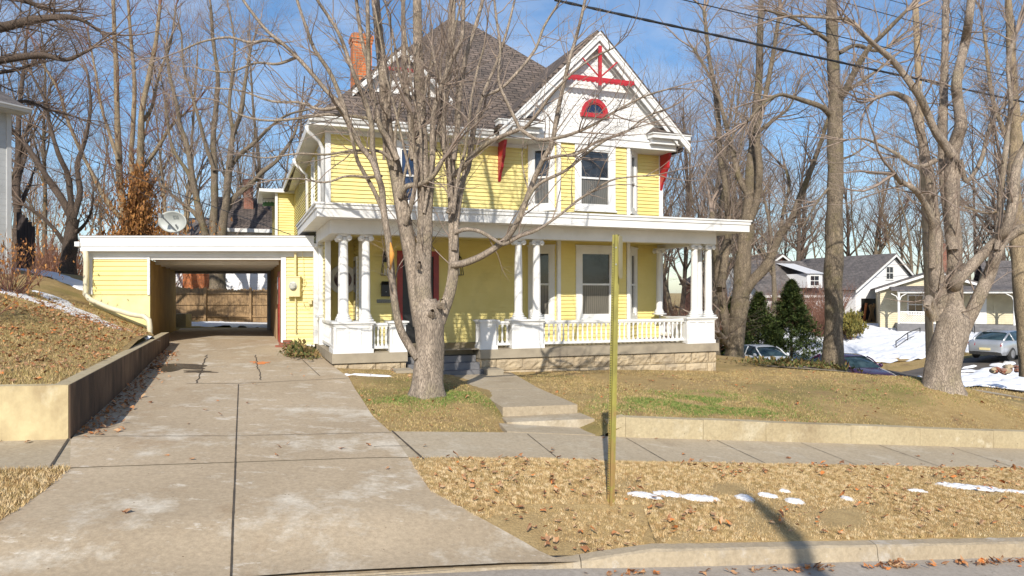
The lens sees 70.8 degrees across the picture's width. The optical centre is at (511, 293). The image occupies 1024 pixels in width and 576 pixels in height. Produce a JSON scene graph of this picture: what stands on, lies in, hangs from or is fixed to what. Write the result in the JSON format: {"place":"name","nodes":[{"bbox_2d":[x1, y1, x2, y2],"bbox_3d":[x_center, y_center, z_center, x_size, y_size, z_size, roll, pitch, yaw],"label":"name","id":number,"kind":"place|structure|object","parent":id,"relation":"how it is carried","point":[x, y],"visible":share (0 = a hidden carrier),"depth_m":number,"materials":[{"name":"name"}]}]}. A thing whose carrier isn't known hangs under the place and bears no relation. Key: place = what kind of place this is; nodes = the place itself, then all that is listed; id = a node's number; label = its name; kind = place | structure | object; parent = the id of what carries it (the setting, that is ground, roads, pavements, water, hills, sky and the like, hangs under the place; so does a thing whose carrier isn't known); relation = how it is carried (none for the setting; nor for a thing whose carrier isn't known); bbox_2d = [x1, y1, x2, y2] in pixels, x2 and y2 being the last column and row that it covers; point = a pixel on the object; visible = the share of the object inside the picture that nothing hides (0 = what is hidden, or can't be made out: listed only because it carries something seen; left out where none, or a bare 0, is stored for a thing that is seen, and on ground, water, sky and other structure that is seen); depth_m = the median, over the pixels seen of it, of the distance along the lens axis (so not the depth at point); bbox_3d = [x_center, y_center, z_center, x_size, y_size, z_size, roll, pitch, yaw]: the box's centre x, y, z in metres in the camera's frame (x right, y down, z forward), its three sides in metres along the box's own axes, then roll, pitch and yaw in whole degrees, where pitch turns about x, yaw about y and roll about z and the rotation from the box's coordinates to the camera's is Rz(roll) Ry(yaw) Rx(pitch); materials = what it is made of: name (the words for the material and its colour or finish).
{"place":"outdoors","nodes":[
{"label":"outdoors","id":0,"kind":"place"},
{"bbox_2d":[0,468,71,518],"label":"grass strip","id":1,"kind":"object","parent":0,"point":[19,483],"depth_m":7.08,"materials":[{"name":"brown plant"}]},
{"bbox_2d":[0,463,70,520],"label":"grass","id":2,"kind":"structure","parent":1,"relation":"on","point":[37,478],"depth_m":7.14,"materials":[{"name":"brown plant"}]},
{"bbox_2d":[0,270,183,384],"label":"hillside","id":3,"kind":"structure","parent":0,"point":[56,287],"depth_m":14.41,"materials":[{"name":"brown plant"}]},
{"bbox_2d":[0,90,32,273],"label":"house","id":4,"kind":"structure","parent":3,"relation":"on","point":[9,106],"depth_m":20.30,"materials":[{"name":"grey"}]},
{"bbox_2d":[17,212,34,268],"bbox_3d":[-18.245,-1.520,27.025,0.670,3.040,0.050,0,0,0],"label":"board fence","id":5,"kind":"object","parent":3,"relation":"on","point":[25,229],"visible":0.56,"depth_m":27.00,"materials":[{"name":"brown wood"}]},
{"bbox_2d":[0,224,82,293],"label":"twiggy bush","id":6,"kind":"object","parent":3,"relation":"on","point":[12,276],"visible":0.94,"depth_m":17.02,"materials":[{"name":"brown plant"}]},
{"bbox_2d":[12,268,82,289],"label":"snow","id":7,"kind":"structure","parent":3,"relation":"on","point":[75,283],"depth_m":23.56,"materials":[{"name":"white snow"}]},
{"bbox_2d":[0,0,100,266],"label":"bare tree","id":8,"kind":"object","parent":3,"relation":"on","point":[17,171],"visible":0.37,"depth_m":36.68,"materials":[{"name":"brown plant"}]},
{"bbox_2d":[35,233,82,275],"bbox_3d":[-22.983,-1.945,36.161,4.021,3.607,3.595,0,0,44],"label":"thicket shrub","id":9,"kind":"object","parent":3,"relation":"on","point":[49,265],"visible":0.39,"depth_m":35.80,"materials":[{"name":"brown plant"}]},
{"bbox_2d":[0,0,125,262],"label":"bare tree","id":10,"kind":"object","parent":3,"relation":"on","point":[44,152],"visible":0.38,"depth_m":40.26,"materials":[{"name":"brown plant"}]},
{"bbox_2d":[3,27,139,274],"bbox_3d":[-19.977,-6.134,30.254,9.796,10.944,5.509,0,0,0],"label":"gnarled tree","id":11,"kind":"object","parent":3,"relation":"on","point":[72,228],"visible":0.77,"depth_m":29.84,"materials":[{"name":"brown plant"}]},
{"bbox_2d":[0,291,147,380],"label":"fallen leaves","id":12,"kind":"object","parent":3,"relation":"on","point":[39,359],"visible":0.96,"depth_m":13.86,"materials":[{"name":"brown plant"}]},
{"bbox_2d":[0,0,186,156],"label":"overhanging tree","id":13,"kind":"object","parent":3,"relation":"on","point":[22,22],"visible":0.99,"depth_m":21.61,"materials":[{"name":"brown plant"}]},
{"bbox_2d":[13,152,239,266],"bbox_3d":[-18.265,-3.297,34.083,10.932,7.488,3.805,0,0,0],"label":"dead leaf bush","id":14,"kind":"object","parent":3,"relation":"on","point":[125,232],"visible":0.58,"depth_m":33.92,"materials":[{"name":"brown plant"}]},
{"bbox_2d":[123,24,198,201],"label":"bare tree","id":15,"kind":"object","parent":3,"relation":"on","point":[164,166],"visible":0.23,"depth_m":48.62,"materials":[{"name":"brown plant"}]},
{"bbox_2d":[85,0,275,274],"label":"bare tree","id":16,"kind":"object","parent":3,"relation":"on","point":[187,213],"visible":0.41,"depth_m":44.08,"materials":[{"name":"brown plant"}]},
{"bbox_2d":[70,328,407,466],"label":"driveway","id":17,"kind":"structure","parent":0,"point":[338,412],"depth_m":10.65,"materials":[{"name":"concrete"}]},
{"bbox_2d":[77,350,178,434],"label":"fallen leaves","id":18,"kind":"object","parent":17,"relation":"on","point":[125,390],"visible":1,"depth_m":11.29,"materials":[{"name":"brown plant"}]},
{"bbox_2d":[50,355,452,575],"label":"driveway joints","id":19,"kind":"object","parent":17,"relation":"on","point":[232,527],"visible":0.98,"depth_m":8.54,"materials":[{"name":"grey concrete"}]},
{"bbox_2d":[279,338,320,360],"bbox_3d":[-5.151,1.303,17.314,0.986,0.440,2.778,0,0,-20],"label":"ground ivy","id":20,"kind":"object","parent":17,"relation":"on","point":[295,348],"visible":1,"depth_m":16.99,"materials":[{"name":"green plant"}]},
{"bbox_2d":[0,458,577,575],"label":"driveway apron","id":21,"kind":"object","parent":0,"point":[314,515],"visible":1,"depth_m":6.56,"materials":[{"name":"concrete"}]},
{"bbox_2d":[0,431,1023,469],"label":"sidewalk","id":22,"kind":"structure","parent":0,"point":[30,454],"depth_m":10.31,"materials":[{"name":"concrete"}]},
{"bbox_2d":[0,0,1023,556],"label":"sky","id":23,"kind":"structure","parent":0,"point":[664,8],"materials":[{"name":"blue"}]},
{"bbox_2d":[131,293,1023,435],"bbox_3d":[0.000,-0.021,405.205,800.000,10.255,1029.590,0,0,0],"label":"lawn ground","id":24,"kind":"structure","parent":0,"point":[997,419],"depth_m":14.27,"materials":[{"name":"plant"}]},
{"bbox_2d":[12,118,65,234],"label":"bare tree","id":25,"kind":"object","parent":24,"relation":"on","point":[29,196],"visible":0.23,"depth_m":57.92,"materials":[{"name":"brown plant"}]},
{"bbox_2d":[21,135,83,253],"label":"bare tree","id":26,"kind":"object","parent":24,"relation":"on","point":[53,222],"visible":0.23,"depth_m":68.52,"materials":[{"name":"brown plant"}]},
{"bbox_2d":[22,112,127,273],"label":"bare tree","id":27,"kind":"object","parent":24,"relation":"on","point":[92,227],"visible":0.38,"depth_m":65.23,"materials":[{"name":"brown plant"}]},
{"bbox_2d":[0,332,168,440],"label":"retaining wall","id":28,"kind":"structure","parent":24,"relation":"on","point":[68,407],"depth_m":8.81,"materials":[{"name":"concrete"}]},
{"bbox_2d":[62,79,128,232],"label":"bare tree","id":29,"kind":"object","parent":24,"relation":"on","point":[90,179],"visible":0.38,"depth_m":56.46,"materials":[{"name":"brown plant"}]},
{"bbox_2d":[22,0,227,223],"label":"pale tree","id":30,"kind":"object","parent":24,"relation":"on","point":[117,150],"visible":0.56,"depth_m":36.10,"materials":[{"name":"brown plant"}]},
{"bbox_2d":[79,149,198,260],"bbox_3d":[-18.666,-3.774,35.341,6.890,6.527,2.792,0,0,0],"label":"climbing ivy","id":31,"kind":"object","parent":30,"relation":"attached to","point":[141,187],"visible":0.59,"depth_m":35.05,"materials":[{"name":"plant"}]},
{"bbox_2d":[165,218,208,288],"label":"house","id":32,"kind":"structure","parent":24,"relation":"on","point":[195,281],"depth_m":43.34,"materials":[{"name":"red brick"}]},
{"bbox_2d":[74,235,315,347],"bbox_3d":[-9.648,0.195,22.634,5.959,3.410,10.584,0,0,-21],"label":"carport","id":33,"kind":"object","parent":24,"relation":"on","point":[120,272],"visible":0.81,"depth_m":18.98,"materials":[{"name":"yellow paint"}]},
{"bbox_2d":[158,211,186,234],"bbox_3d":[-9.542,-1.928,20.387,1.074,0.811,0.514,0,0,-7],"label":"satellite dish","id":34,"kind":"object","parent":33,"relation":"on","point":[171,221],"visible":1,"depth_m":20.51,"materials":[{"name":"grey metal"}]},
{"bbox_2d":[286,251,311,332],"bbox_3d":[-5.573,-0.191,18.810,0.645,2.450,0.260,0,0,0],"label":"electric meter","id":35,"kind":"object","parent":33,"relation":"attached to","point":[294,284],"visible":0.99,"depth_m":18.78,"materials":[{"name":"metal"}]},
{"bbox_2d":[176,287,266,321],"bbox_3d":[-13.074,0.650,33.430,6.700,1.880,0.180,0,0,0],"label":"wooden fence","id":36,"kind":"object","parent":24,"relation":"on","point":[226,305],"visible":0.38,"depth_m":33.50,"materials":[{"name":"brown wood"}]},
{"bbox_2d":[192,321,266,327],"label":"snow","id":37,"kind":"structure","parent":24,"relation":"on","point":[234,324],"depth_m":29.82,"materials":[{"name":"white snow"}]},
{"bbox_2d":[116,0,345,289],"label":"spreading tree","id":38,"kind":"object","parent":24,"relation":"on","point":[217,281],"visible":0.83,"depth_m":35.30,"materials":[{"name":"grey plant"}]},
{"bbox_2d":[194,89,281,206],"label":"bare tree","id":39,"kind":"object","parent":24,"relation":"on","point":[240,167],"visible":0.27,"depth_m":67.39,"materials":[{"name":"brown plant"}]},
{"bbox_2d":[217,179,272,290],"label":"house","id":40,"kind":"structure","parent":24,"relation":"on","point":[247,208],"depth_m":40.24,"materials":[{"name":"white plastic"}]},
{"bbox_2d":[194,0,296,197],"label":"bare tree","id":41,"kind":"object","parent":24,"relation":"on","point":[253,136],"visible":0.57,"depth_m":44.34,"materials":[{"name":"brown plant"}]},
{"bbox_2d":[244,45,346,211],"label":"bare tree","id":42,"kind":"object","parent":24,"relation":"on","point":[300,135],"visible":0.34,"depth_m":42.58,"materials":[{"name":"brown plant"}]},
{"bbox_2d":[80,0,768,399],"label":"maple tree","id":43,"kind":"object","parent":24,"relation":"on","point":[430,314],"visible":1,"depth_m":12.16,"materials":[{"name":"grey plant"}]},
{"bbox_2d":[257,20,751,374],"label":"house","id":44,"kind":"structure","parent":24,"relation":"on","point":[548,308],"depth_m":19.07,"materials":[{"name":"yellow wood"}]},
{"bbox_2d":[353,256,357,319],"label":"window","id":45,"kind":"structure","parent":44,"relation":"in","point":[355,273],"depth_m":18.58,"materials":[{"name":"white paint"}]},
{"bbox_2d":[397,140,417,205],"bbox_3d":[-2.684,-3.073,18.659,0.708,1.745,0.205,0,0,-21],"label":"window","id":46,"kind":"structure","parent":44,"relation":"in","point":[400,151],"depth_m":18.63,"materials":[{"name":"white paint"}]},
{"bbox_2d":[397,250,438,342],"bbox_3d":[-2.454,0.100,18.737,1.101,2.400,0.140,0,0,-21],"label":"front door","id":47,"kind":"structure","parent":44,"relation":"in","point":[402,289],"depth_m":18.63,"materials":[{"name":"red wood"}]},
{"bbox_2d":[527,244,555,319],"bbox_3d":[0.817,-0.268,19.594,0.836,2.095,0.205,0,0,24],"label":"window","id":48,"kind":"structure","parent":44,"relation":"in","point":[547,252],"depth_m":19.55,"materials":[{"name":"white paint"}]},
{"bbox_2d":[528,143,554,210],"bbox_3d":[0.817,-3.163,19.594,0.836,1.865,0.205,0,0,24],"label":"window","id":49,"kind":"structure","parent":44,"relation":"in","point":[546,205],"depth_m":19.58,"materials":[{"name":"white paint"}]},
{"bbox_2d":[575,245,611,319],"bbox_3d":[2.296,-0.267,19.784,1.295,2.095,0.205,0,0,-21],"label":"window","id":50,"kind":"structure","parent":44,"relation":"in","point":[594,262],"depth_m":19.75,"materials":[{"name":"grey glass"}]},
{"bbox_2d":[580,99,609,117],"bbox_3d":[2.267,-5.066,19.696,0.860,0.510,0.090,0,0,-21],"label":"half round window","id":51,"kind":"structure","parent":44,"relation":"in","point":[598,102],"depth_m":19.70,"materials":[{"name":"red paint"}]},
{"bbox_2d":[574,143,616,212],"bbox_3d":[2.265,-3.162,19.773,1.294,1.865,0.205,0,0,-21],"label":"window","id":52,"kind":"structure","parent":44,"relation":"in","point":[608,205],"depth_m":19.79,"materials":[{"name":"white paint"}]},
{"bbox_2d":[630,246,638,318],"bbox_3d":[3.426,-0.268,20.570,0.205,2.095,0.836,0,0,24],"label":"window","id":53,"kind":"structure","parent":44,"relation":"in","point":[633,250],"depth_m":20.74,"materials":[{"name":"white paint"}]},
{"bbox_2d":[630,148,638,214],"bbox_3d":[3.426,-3.163,20.570,0.205,1.865,0.836,0,0,24],"label":"window","id":54,"kind":"structure","parent":44,"relation":"in","point":[634,155],"depth_m":20.74,"materials":[{"name":"white paint"}]},
{"bbox_2d":[554,0,1023,102],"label":"power cable","id":55,"kind":"object","parent":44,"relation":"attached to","point":[702,32],"visible":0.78,"depth_m":14.61,"materials":[{"name":"black rubber"}]},
{"bbox_2d":[454,372,604,435],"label":"front walk","id":56,"kind":"structure","parent":24,"relation":"on","point":[522,405],"depth_m":11.82,"materials":[{"name":"concrete"}]},
{"bbox_2d":[347,368,1019,424],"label":"fallen leaves","id":57,"kind":"object","parent":24,"relation":"on","point":[409,375],"visible":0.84,"depth_m":14.80,"materials":[{"name":"brown plant"}]},
{"bbox_2d":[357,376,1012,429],"bbox_3d":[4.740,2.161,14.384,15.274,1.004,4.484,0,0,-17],"label":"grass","id":58,"kind":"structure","parent":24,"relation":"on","point":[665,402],"depth_m":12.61,"materials":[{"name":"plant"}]},
{"bbox_2d":[632,35,749,313],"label":"bare tree","id":59,"kind":"object","parent":24,"relation":"on","point":[669,302],"visible":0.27,"depth_m":46.79,"materials":[{"name":"brown plant"}]},
{"bbox_2d":[615,24,770,324],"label":"bare tree","id":60,"kind":"object","parent":24,"relation":"on","point":[685,265],"visible":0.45,"depth_m":41.65,"materials":[{"name":"brown plant"}]},
{"bbox_2d":[660,94,733,273],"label":"bare tree","id":61,"kind":"object","parent":24,"relation":"on","point":[671,212],"visible":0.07,"depth_m":44.81,"materials":[{"name":"brown plant"}]},
{"bbox_2d":[408,455,1023,555],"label":"grass strip","id":62,"kind":"object","parent":24,"relation":"on","point":[515,524],"depth_m":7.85,"materials":[{"name":"brown plant"}]},
{"bbox_2d":[607,234,622,505],"bbox_3d":[1.103,0.911,7.774,0.143,3.081,0.297,0,0,16],"label":"sign post","id":63,"kind":"object","parent":62,"relation":"on","point":[617,256],"visible":1,"depth_m":7.74,"materials":[{"name":"yellow metal"}]},
{"bbox_2d":[417,451,1023,551],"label":"fallen leaves","id":64,"kind":"object","parent":62,"relation":"on","point":[586,548],"visible":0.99,"depth_m":8.26,"materials":[{"name":"brown plant"}]},
{"bbox_2d":[663,95,779,320],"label":"bare tree","id":65,"kind":"object","parent":24,"relation":"on","point":[700,184],"visible":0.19,"depth_m":50.44,"materials":[{"name":"brown plant"}]},
{"bbox_2d":[676,88,778,306],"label":"bare tree","id":66,"kind":"object","parent":24,"relation":"on","point":[732,263],"visible":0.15,"depth_m":52.18,"materials":[{"name":"brown plant"}]},
{"bbox_2d":[655,1,820,298],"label":"bare tree","id":67,"kind":"object","parent":24,"relation":"on","point":[720,197],"visible":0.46,"depth_m":34.61,"materials":[{"name":"grey plant"}]},
{"bbox_2d":[684,2,797,354],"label":"bare tree","id":68,"kind":"object","parent":24,"relation":"on","point":[716,300],"visible":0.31,"depth_m":42.50,"materials":[{"name":"brown plant"}]},
{"bbox_2d":[709,56,787,317],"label":"bare tree","id":69,"kind":"object","parent":24,"relation":"on","point":[772,274],"visible":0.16,"depth_m":49.88,"materials":[{"name":"brown plant"}]},
{"bbox_2d":[723,291,788,353],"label":"evergreen","id":70,"kind":"object","parent":24,"relation":"on","point":[766,332],"visible":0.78,"depth_m":40.97,"materials":[{"name":"green plant"}]},
{"bbox_2d":[646,0,871,357],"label":"forked tree","id":71,"kind":"object","parent":24,"relation":"on","point":[745,281],"visible":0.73,"depth_m":25.89,"materials":[{"name":"grey plant"}]},
{"bbox_2d":[748,139,820,260],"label":"bare tree","id":72,"kind":"object","parent":24,"relation":"on","point":[786,248],"visible":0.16,"depth_m":86.91,"materials":[{"name":"brown plant"}]},
{"bbox_2d":[717,354,870,372],"bbox_3d":[7.941,2.015,20.739,4.411,0.688,2.285,0,0,10],"label":"ground ivy","id":73,"kind":"object","parent":24,"relation":"on","point":[788,361],"visible":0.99,"depth_m":20.31,"materials":[{"name":"green plant"}]},
{"bbox_2d":[769,278,823,359],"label":"evergreen","id":74,"kind":"object","parent":24,"relation":"on","point":[790,296],"visible":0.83,"depth_m":41.49,"materials":[{"name":"green plant"}]},
{"bbox_2d":[773,130,827,259],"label":"bare tree","id":75,"kind":"object","parent":24,"relation":"on","point":[795,245],"visible":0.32,"depth_m":79.64,"materials":[{"name":"brown plant"}]},
{"bbox_2d":[758,85,858,260],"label":"bare tree","id":76,"kind":"object","parent":24,"relation":"on","point":[799,256],"visible":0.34,"depth_m":65.96,"materials":[{"name":"brown plant"}]},
{"bbox_2d":[605,414,1023,448],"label":"wall","id":77,"kind":"structure","parent":24,"relation":"on","point":[705,428],"depth_m":11.89,"materials":[{"name":"concrete"}]},
{"bbox_2d":[805,292,824,336],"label":"thicket shrub","id":78,"kind":"object","parent":24,"relation":"on","point":[822,320],"visible":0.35,"depth_m":51.60,"materials":[{"name":"brown plant"}]},
{"bbox_2d":[652,0,979,371],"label":"tall tree","id":79,"kind":"object","parent":24,"relation":"on","point":[833,346],"visible":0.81,"depth_m":21.79,"materials":[{"name":"grey plant"}]},
{"bbox_2d":[726,253,914,321],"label":"house","id":80,"kind":"structure","parent":24,"relation":"on","point":[863,272],"depth_m":61.19,"materials":[{"name":"white plastic"}]},
{"bbox_2d":[788,144,864,257],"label":"bare tree","id":81,"kind":"object","parent":24,"relation":"on","point":[820,218],"visible":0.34,"depth_m":76.22,"materials":[{"name":"brown plant"}]},
{"bbox_2d":[805,144,879,255],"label":"bare tree","id":82,"kind":"object","parent":24,"relation":"on","point":[847,252],"visible":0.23,"depth_m":84.91,"materials":[{"name":"brown plant"}]},
{"bbox_2d":[843,308,868,339],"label":"golden shrub","id":83,"kind":"object","parent":24,"relation":"on","point":[853,323],"visible":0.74,"depth_m":49.42,"materials":[{"name":"yellow plant"}]},
{"bbox_2d":[748,323,978,363],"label":"snow","id":84,"kind":"structure","parent":24,"relation":"on","point":[875,342],"depth_m":47.17,"materials":[{"name":"white snow"}]},
{"bbox_2d":[708,0,1023,395],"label":"maple tree","id":85,"kind":"object","parent":24,"relation":"on","point":[949,313],"visible":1,"depth_m":15.35,"materials":[{"name":"brown plant"}]},
{"bbox_2d":[825,105,910,255],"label":"bare tree","id":86,"kind":"object","parent":24,"relation":"on","point":[855,224],"visible":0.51,"depth_m":74.11,"materials":[{"name":"brown plant"}]},
{"bbox_2d":[862,124,914,271],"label":"bare tree","id":87,"kind":"object","parent":24,"relation":"on","point":[903,243],"visible":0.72,"depth_m":67.05,"materials":[{"name":"brown plant"}]},
{"bbox_2d":[872,101,932,254],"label":"bare tree","id":88,"kind":"object","parent":24,"relation":"on","point":[879,251],"visible":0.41,"depth_m":73.36,"materials":[{"name":"brown plant"}]},
{"bbox_2d":[843,103,989,274],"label":"bare tree","id":89,"kind":"object","parent":24,"relation":"on","point":[911,228],"visible":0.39,"depth_m":72.64,"materials":[{"name":"brown plant"}]},
{"bbox_2d":[912,0,933,355],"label":"utility pole","id":90,"kind":"object","parent":24,"relation":"on","point":[929,330],"visible":0.2,"depth_m":33.90,"materials":[{"name":"brown wood"}]},
{"bbox_2d":[871,243,1015,332],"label":"house","id":91,"kind":"structure","parent":24,"relation":"on","point":[997,311],"depth_m":52.12,"materials":[{"name":"beige"}]},
{"bbox_2d":[902,355,1017,372],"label":"gravel drive","id":92,"kind":"structure","parent":24,"relation":"on","point":[979,362],"depth_m":37.26,"materials":[{"name":"gravel"}]},
{"bbox_2d":[968,329,1017,359],"bbox_3d":[25.749,2.625,37.603,4.700,1.475,2.100,0,0,-34],"label":"parked car","id":93,"kind":"object","parent":92,"relation":"on","point":[996,342],"visible":0.92,"depth_m":36.32,"materials":[{"name":"silver metal"}]},
{"bbox_2d":[907,0,1023,376],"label":"edge tree","id":94,"kind":"object","parent":24,"relation":"on","point":[1017,257],"visible":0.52,"depth_m":26.93,"materials":[{"name":"brown plant"}]},
{"bbox_2d":[917,360,1023,389],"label":"snow","id":95,"kind":"structure","parent":24,"relation":"on","point":[987,378],"depth_m":33.20,"materials":[{"name":"white snow"}]},
{"bbox_2d":[927,69,1023,275],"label":"bare tree","id":96,"kind":"object","parent":24,"relation":"on","point":[975,218],"visible":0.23,"depth_m":62.62,"materials":[{"name":"brown plant"}]},
{"bbox_2d":[933,42,1023,260],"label":"bare tree","id":97,"kind":"object","parent":24,"relation":"on","point":[979,216],"visible":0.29,"depth_m":60.60,"materials":[{"name":"brown plant"}]},
{"bbox_2d":[388,557,1023,575],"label":"street","id":98,"kind":"structure","parent":0,"point":[951,567],"depth_m":6.98,"materials":[{"name":"grey asphalt"}]},
{"bbox_2d":[259,554,580,575],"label":"kerb","id":99,"kind":"structure","parent":98,"relation":"on","point":[483,567],"depth_m":6.18,"materials":[{"name":"concrete"}]},
{"bbox_2d":[580,540,877,567],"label":"kerb","id":100,"kind":"structure","parent":98,"relation":"on","point":[700,554],"depth_m":6.98,"materials":[{"name":"concrete"}]},
{"bbox_2d":[583,555,1023,575],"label":"fallen leaves","id":101,"kind":"object","parent":98,"relation":"on","point":[898,561],"visible":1,"depth_m":7.24,"materials":[{"name":"brown plant"}]},
{"bbox_2d":[869,537,1023,560],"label":"kerb","id":102,"kind":"structure","parent":98,"relation":"on","point":[926,549],"depth_m":7.76,"materials":[{"name":"concrete"}]},
{"bbox_2d":[887,370,1023,391],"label":"side street","id":103,"kind":"structure","parent":0,"point":[896,373],"depth_m":36.70,"materials":[{"name":"grey asphalt"}]},
{"bbox_2d":[744,344,792,359],"bbox_3d":[13.354,3.482,38.512,2.100,1.475,4.700,0,0,-15],"label":"parked car","id":104,"kind":"object","parent":103,"relation":"on","point":[761,350],"visible":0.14,"depth_m":37.88,"materials":[{"name":"white paint"}]},
{"bbox_2d":[804,353,895,375],"bbox_3d":[15.550,3.521,33.212,2.100,1.475,4.700,0,0,-12],"label":"parked car","id":105,"kind":"object","parent":103,"relation":"on","point":[866,364],"visible":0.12,"depth_m":32.30,"materials":[{"name":"purple paint"}]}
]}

